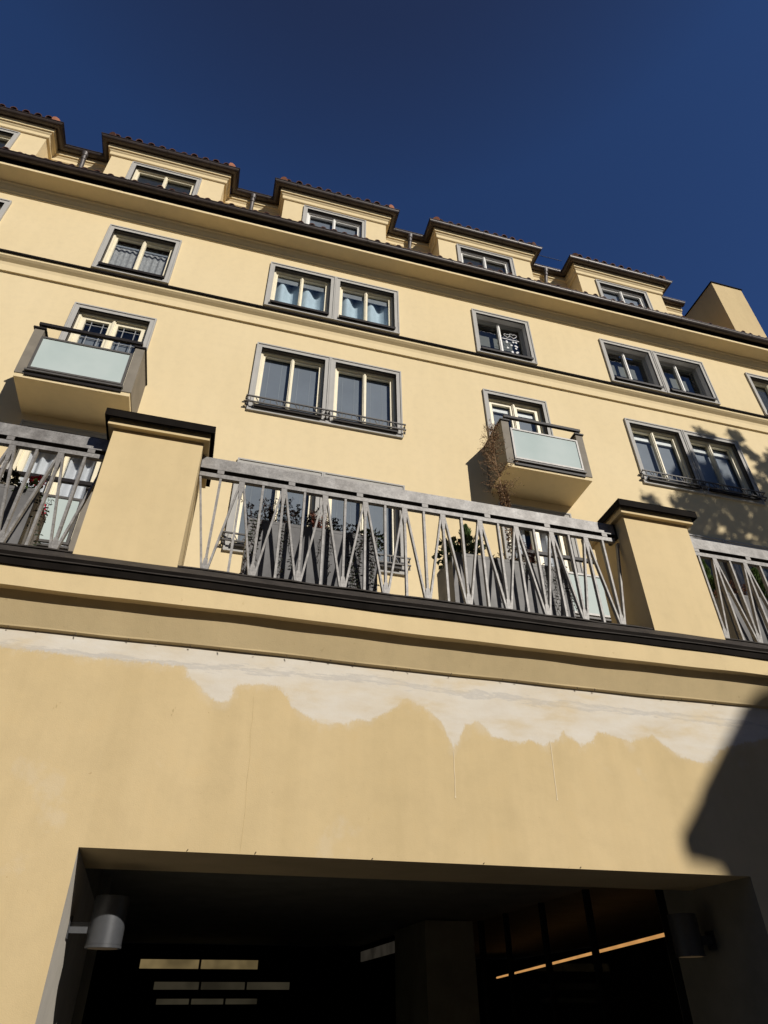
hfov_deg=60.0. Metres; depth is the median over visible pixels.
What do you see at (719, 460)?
window
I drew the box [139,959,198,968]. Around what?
transom window
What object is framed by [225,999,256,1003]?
transom window
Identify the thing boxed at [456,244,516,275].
window
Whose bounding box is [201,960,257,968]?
transom window
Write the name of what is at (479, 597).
planter
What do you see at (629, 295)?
window
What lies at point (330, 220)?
window
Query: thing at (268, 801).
terrace front
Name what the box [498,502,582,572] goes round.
window
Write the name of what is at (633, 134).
sky
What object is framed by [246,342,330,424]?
window
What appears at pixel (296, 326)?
apartment building
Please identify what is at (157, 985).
transom window
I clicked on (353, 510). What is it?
window
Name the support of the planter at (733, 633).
on the terrace front
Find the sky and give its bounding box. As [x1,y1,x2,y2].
[0,0,767,359]
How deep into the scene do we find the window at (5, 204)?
13.31 m
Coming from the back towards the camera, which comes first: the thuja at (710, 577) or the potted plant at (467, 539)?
the thuja at (710, 577)
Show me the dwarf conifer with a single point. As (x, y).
(466, 529)
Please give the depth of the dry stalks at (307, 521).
6.24 m
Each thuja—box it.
[701,559,715,595]
[750,567,767,597]
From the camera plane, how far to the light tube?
7.77 m
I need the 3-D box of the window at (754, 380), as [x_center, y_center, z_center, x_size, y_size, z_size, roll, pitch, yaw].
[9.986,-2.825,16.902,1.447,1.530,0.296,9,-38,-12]
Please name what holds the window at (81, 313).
in the apartment building
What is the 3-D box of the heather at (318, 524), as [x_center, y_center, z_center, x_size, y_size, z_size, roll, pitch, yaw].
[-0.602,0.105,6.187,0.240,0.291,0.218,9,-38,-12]
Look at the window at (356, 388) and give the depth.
13.06 m
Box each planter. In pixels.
[0,484,45,545]
[240,518,377,591]
[437,552,575,617]
[714,592,767,643]
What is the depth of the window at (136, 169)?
15.89 m
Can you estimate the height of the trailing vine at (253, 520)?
0.820 m
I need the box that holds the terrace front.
[0,407,767,1023]
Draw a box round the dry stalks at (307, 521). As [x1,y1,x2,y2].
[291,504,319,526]
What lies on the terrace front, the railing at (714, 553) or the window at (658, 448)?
the railing at (714, 553)
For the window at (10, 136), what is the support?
in the apartment building
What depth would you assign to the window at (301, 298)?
14.56 m
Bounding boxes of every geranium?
[0,466,47,496]
[26,496,54,545]
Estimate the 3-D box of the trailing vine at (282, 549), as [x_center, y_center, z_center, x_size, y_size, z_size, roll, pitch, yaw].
[-0.843,0.397,5.783,0.198,0.766,0.075,9,-38,-12]
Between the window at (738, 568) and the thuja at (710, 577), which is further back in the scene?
the window at (738, 568)
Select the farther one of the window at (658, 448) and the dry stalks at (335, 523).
the window at (658, 448)
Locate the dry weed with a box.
[478,419,523,559]
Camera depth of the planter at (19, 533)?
5.47 m
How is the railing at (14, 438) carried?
on the terrace front
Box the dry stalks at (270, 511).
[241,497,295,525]
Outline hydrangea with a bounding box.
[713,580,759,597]
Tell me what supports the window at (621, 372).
in the apartment building
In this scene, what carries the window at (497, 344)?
in the apartment building
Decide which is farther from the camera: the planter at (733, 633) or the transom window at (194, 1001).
the transom window at (194, 1001)
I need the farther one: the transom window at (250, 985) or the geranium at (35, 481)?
the transom window at (250, 985)
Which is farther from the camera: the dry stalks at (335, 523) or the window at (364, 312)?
the window at (364, 312)
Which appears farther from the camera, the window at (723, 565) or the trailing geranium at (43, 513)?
the window at (723, 565)
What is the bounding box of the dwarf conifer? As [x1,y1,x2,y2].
[456,523,479,554]
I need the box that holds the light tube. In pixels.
[496,933,664,978]
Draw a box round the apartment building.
[0,104,767,622]
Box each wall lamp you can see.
[66,895,129,949]
[667,913,717,957]
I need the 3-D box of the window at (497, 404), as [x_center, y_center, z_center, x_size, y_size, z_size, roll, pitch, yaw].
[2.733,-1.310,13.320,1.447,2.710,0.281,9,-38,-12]
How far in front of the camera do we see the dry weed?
7.33 m
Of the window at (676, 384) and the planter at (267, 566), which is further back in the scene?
the window at (676, 384)
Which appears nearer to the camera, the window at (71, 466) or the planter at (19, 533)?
the planter at (19, 533)
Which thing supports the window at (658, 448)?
in the apartment building
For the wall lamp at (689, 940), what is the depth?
4.95 m
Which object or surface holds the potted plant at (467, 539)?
in the planter at (479, 597)
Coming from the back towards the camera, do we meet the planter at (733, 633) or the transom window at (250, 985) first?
the transom window at (250, 985)
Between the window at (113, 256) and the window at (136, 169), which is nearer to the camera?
the window at (113, 256)
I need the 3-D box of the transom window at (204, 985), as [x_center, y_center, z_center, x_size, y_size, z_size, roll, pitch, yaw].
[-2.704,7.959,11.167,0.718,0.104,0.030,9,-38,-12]
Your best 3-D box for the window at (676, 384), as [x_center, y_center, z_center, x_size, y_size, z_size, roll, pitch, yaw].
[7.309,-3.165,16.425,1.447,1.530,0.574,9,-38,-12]
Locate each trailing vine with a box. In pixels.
[239,515,264,573]
[276,522,296,575]
[317,527,332,584]
[345,530,379,590]
[492,555,503,587]
[542,563,577,614]
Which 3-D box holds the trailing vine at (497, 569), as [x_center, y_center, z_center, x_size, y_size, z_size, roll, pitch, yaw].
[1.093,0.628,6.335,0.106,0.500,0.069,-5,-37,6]
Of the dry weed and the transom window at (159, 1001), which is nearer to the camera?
the dry weed
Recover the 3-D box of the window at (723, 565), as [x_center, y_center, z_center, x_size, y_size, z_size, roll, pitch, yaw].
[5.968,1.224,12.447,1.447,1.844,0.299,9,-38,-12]
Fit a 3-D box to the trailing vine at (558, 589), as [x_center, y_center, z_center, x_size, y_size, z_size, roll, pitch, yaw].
[1.706,0.772,6.433,0.329,0.629,0.077,9,-38,-12]
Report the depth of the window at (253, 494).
10.98 m
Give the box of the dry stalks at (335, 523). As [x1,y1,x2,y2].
[325,517,361,534]
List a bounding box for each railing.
[0,422,109,548]
[199,456,625,623]
[690,538,767,642]
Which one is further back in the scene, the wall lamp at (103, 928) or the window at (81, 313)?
the window at (81, 313)
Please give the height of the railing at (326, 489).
1.222 m
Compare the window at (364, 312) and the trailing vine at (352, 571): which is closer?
the trailing vine at (352, 571)
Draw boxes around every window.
[0,127,20,149]
[0,198,11,220]
[0,419,106,546]
[58,302,156,383]
[91,224,181,284]
[125,161,201,195]
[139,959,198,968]
[153,982,198,989]
[156,999,188,1004]
[191,999,222,1003]
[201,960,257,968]
[201,982,244,989]
[222,457,323,553]
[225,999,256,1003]
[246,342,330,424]
[247,982,289,989]
[264,261,335,320]
[302,205,365,237]
[320,472,404,575]
[326,357,402,438]
[333,277,399,334]
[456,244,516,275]
[471,308,537,364]
[482,388,553,453]
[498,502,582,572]
[595,279,653,309]
[598,338,666,393]
[623,418,705,494]
[652,350,720,405]
[682,430,765,505]
[689,534,743,593]
[724,540,767,595]
[744,372,767,415]
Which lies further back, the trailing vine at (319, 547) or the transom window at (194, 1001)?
the transom window at (194, 1001)
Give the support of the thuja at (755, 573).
on the planter at (733, 633)
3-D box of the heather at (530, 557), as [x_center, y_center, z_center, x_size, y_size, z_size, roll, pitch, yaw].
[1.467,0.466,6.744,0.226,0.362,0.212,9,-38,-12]

